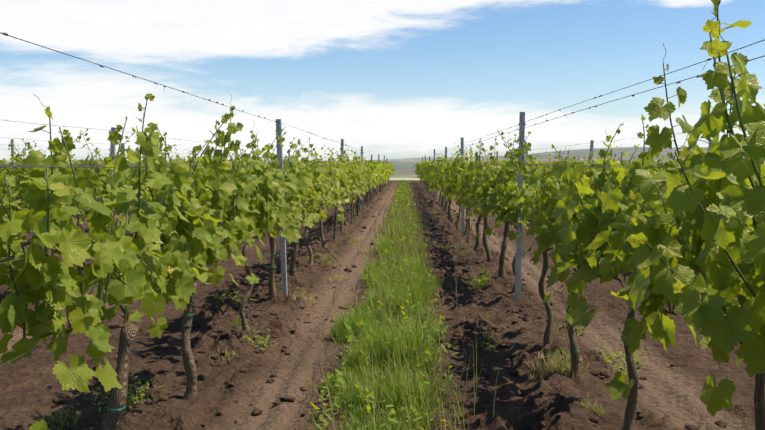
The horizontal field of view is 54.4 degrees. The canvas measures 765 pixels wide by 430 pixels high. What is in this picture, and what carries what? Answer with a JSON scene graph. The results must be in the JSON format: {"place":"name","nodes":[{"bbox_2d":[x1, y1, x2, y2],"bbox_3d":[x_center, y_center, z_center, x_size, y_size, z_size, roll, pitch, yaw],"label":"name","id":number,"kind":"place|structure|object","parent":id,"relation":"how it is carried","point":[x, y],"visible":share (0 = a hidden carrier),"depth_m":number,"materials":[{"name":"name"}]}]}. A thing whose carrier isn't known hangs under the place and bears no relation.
{"place":"outdoors","nodes":[
{"label":"outdoors","id":0,"kind":"place"},
{"bbox_2d":[0,146,755,429],"bbox_3d":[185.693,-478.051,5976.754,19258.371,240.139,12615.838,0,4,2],"label":"ground","id":1,"kind":"structure","parent":0,"point":[30,389],"depth_m":5.52,"materials":[{"name":"brown soil"}]},
{"bbox_2d":[11,139,15,199],"bbox_3d":[-7.965,-0.450,16.086,0.074,2.372,0.034,0,4,3],"label":"post","id":2,"kind":"object","parent":1,"relation":"on","point":[12,140],"visible":0.25,"depth_m":16.00,"materials":[{"name":"grey metal"}]},
{"bbox_2d":[109,127,115,215],"bbox_3d":[-3.366,0.040,9.200,0.184,2.240,0.050,-2,4,-24],"label":"post","id":3,"kind":"object","parent":1,"relation":"on","point":[112,149],"visible":0.12,"depth_m":9.14,"materials":[{"name":"grey metal"}]},
{"bbox_2d":[0,32,764,365],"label":"trellis wires","id":4,"kind":"object","parent":3,"relation":"attached to","point":[292,164],"visible":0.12,"depth_m":3.46,"materials":[{"name":"grey metal"}]},
{"bbox_2d":[3,32,710,149],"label":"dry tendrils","id":5,"kind":"object","parent":4,"relation":"attached to","point":[102,66],"visible":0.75,"depth_m":4.44,"materials":[{"name":"brown plant"}]},
{"bbox_2d":[122,143,127,222],"bbox_3d":[-5.591,-0.416,16.160,0.074,2.284,0.034,-1,6,-3],"label":"post","id":6,"kind":"object","parent":1,"relation":"on","point":[123,148],"visible":0.12,"depth_m":16.18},
{"bbox_2d":[275,119,287,294],"bbox_3d":[-1.046,0.157,7.774,0.074,2.302,0.034,-1,4,5],"label":"post","id":7,"kind":"object","parent":1,"relation":"on","point":[283,252],"visible":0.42,"depth_m":7.77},
{"bbox_2d":[31,181,624,429],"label":"grass","id":8,"kind":"structure","parent":1,"relation":"on","point":[390,360],"depth_m":5.01,"materials":[{"name":"green plant"}]},
{"bbox_2d":[0,158,671,188],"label":"vine leaves","id":9,"kind":"object","parent":1,"relation":"on","point":[381,172],"visible":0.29,"depth_m":28.04,"materials":[{"name":"green plant"}]},
{"bbox_2d":[340,139,343,211],"bbox_3d":[-0.808,-0.368,14.841,0.075,2.286,0.035,1,5,9],"label":"post","id":10,"kind":"object","parent":1,"relation":"on","point":[342,144],"visible":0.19,"depth_m":14.75,"materials":[{"name":"grey metal"}]},
{"bbox_2d":[361,146,362,210],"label":"post","id":11,"kind":"object","parent":1,"relation":"on","point":[362,189],"visible":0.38,"depth_m":21.94,"materials":[{"name":"grey metal"}]},
{"bbox_2d":[83,185,649,429],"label":"weeds","id":12,"kind":"object","parent":1,"relation":"on","point":[444,384],"visible":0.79,"depth_m":5.27,"materials":[{"name":"green plant"}]},
{"bbox_2d":[11,197,726,429],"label":"soil clods","id":13,"kind":"object","parent":1,"relation":"on","point":[526,392],"visible":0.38,"depth_m":5.61,"materials":[{"name":"brown soil"}]},
{"bbox_2d":[443,147,446,209],"bbox_3d":[1.809,-0.840,21.579,0.132,2.267,0.057,2,4,27],"label":"post","id":14,"kind":"object","parent":1,"relation":"on","point":[444,189],"visible":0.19,"depth_m":21.57,"materials":[{"name":"grey metal"}]},
{"bbox_2d":[460,138,463,234],"bbox_3d":[1.564,-0.326,14.533,0.075,2.365,0.035,-1,2,-2],"label":"post","id":15,"kind":"object","parent":1,"relation":"on","point":[462,206],"visible":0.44,"depth_m":14.52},
{"bbox_2d":[515,112,525,300],"bbox_3d":[1.367,0.162,7.437,0.074,2.368,0.035,1,3,6],"label":"post","id":16,"kind":"object","parent":1,"relation":"on","point":[521,124],"visible":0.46,"depth_m":7.42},
{"bbox_2d":[589,140,593,168],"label":"post","id":17,"kind":"object","parent":1,"relation":"on","point":[591,145],"visible":0.27,"depth_m":14.39,"materials":[{"name":"grey metal"}]},
{"bbox_2d":[0,141,757,216],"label":"vine leaves","id":18,"kind":"object","parent":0,"point":[453,179],"visible":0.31,"depth_m":13.60,"materials":[{"name":"green plant"}]},
{"bbox_2d":[0,0,764,429],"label":"vine leaves","id":19,"kind":"object","parent":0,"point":[708,236],"visible":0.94,"depth_m":2.86,"materials":[{"name":"green plant"}]},
{"bbox_2d":[0,0,764,160],"label":"sky","id":20,"kind":"structure","parent":0,"point":[394,79],"materials":[{"name":"blue"}]},
{"bbox_2d":[15,177,764,429],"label":"vine trunks","id":21,"kind":"object","parent":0,"point":[118,397],"depth_m":4.42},
{"bbox_2d":[31,190,745,338],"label":"vine canes","id":22,"kind":"object","parent":21,"relation":"attached to","point":[129,322],"visible":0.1,"depth_m":3.13,"materials":[{"name":"brown plant"}]},
{"bbox_2d":[0,7,764,344],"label":"vine shoots","id":23,"kind":"object","parent":22,"relation":"attached to","point":[730,131],"visible":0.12,"depth_m":2.99,"materials":[{"name":"green plant"}]},
{"bbox_2d":[10,1,724,301],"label":"vine tendrils","id":24,"kind":"object","parent":23,"relation":"attached to","point":[483,147],"visible":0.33,"depth_m":2.53,"materials":[{"name":"green plant"}]},
{"bbox_2d":[103,224,680,426],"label":"vine ties","id":25,"kind":"object","parent":21,"relation":"attached to","point":[104,424],"visible":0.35,"depth_m":4.40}
]}

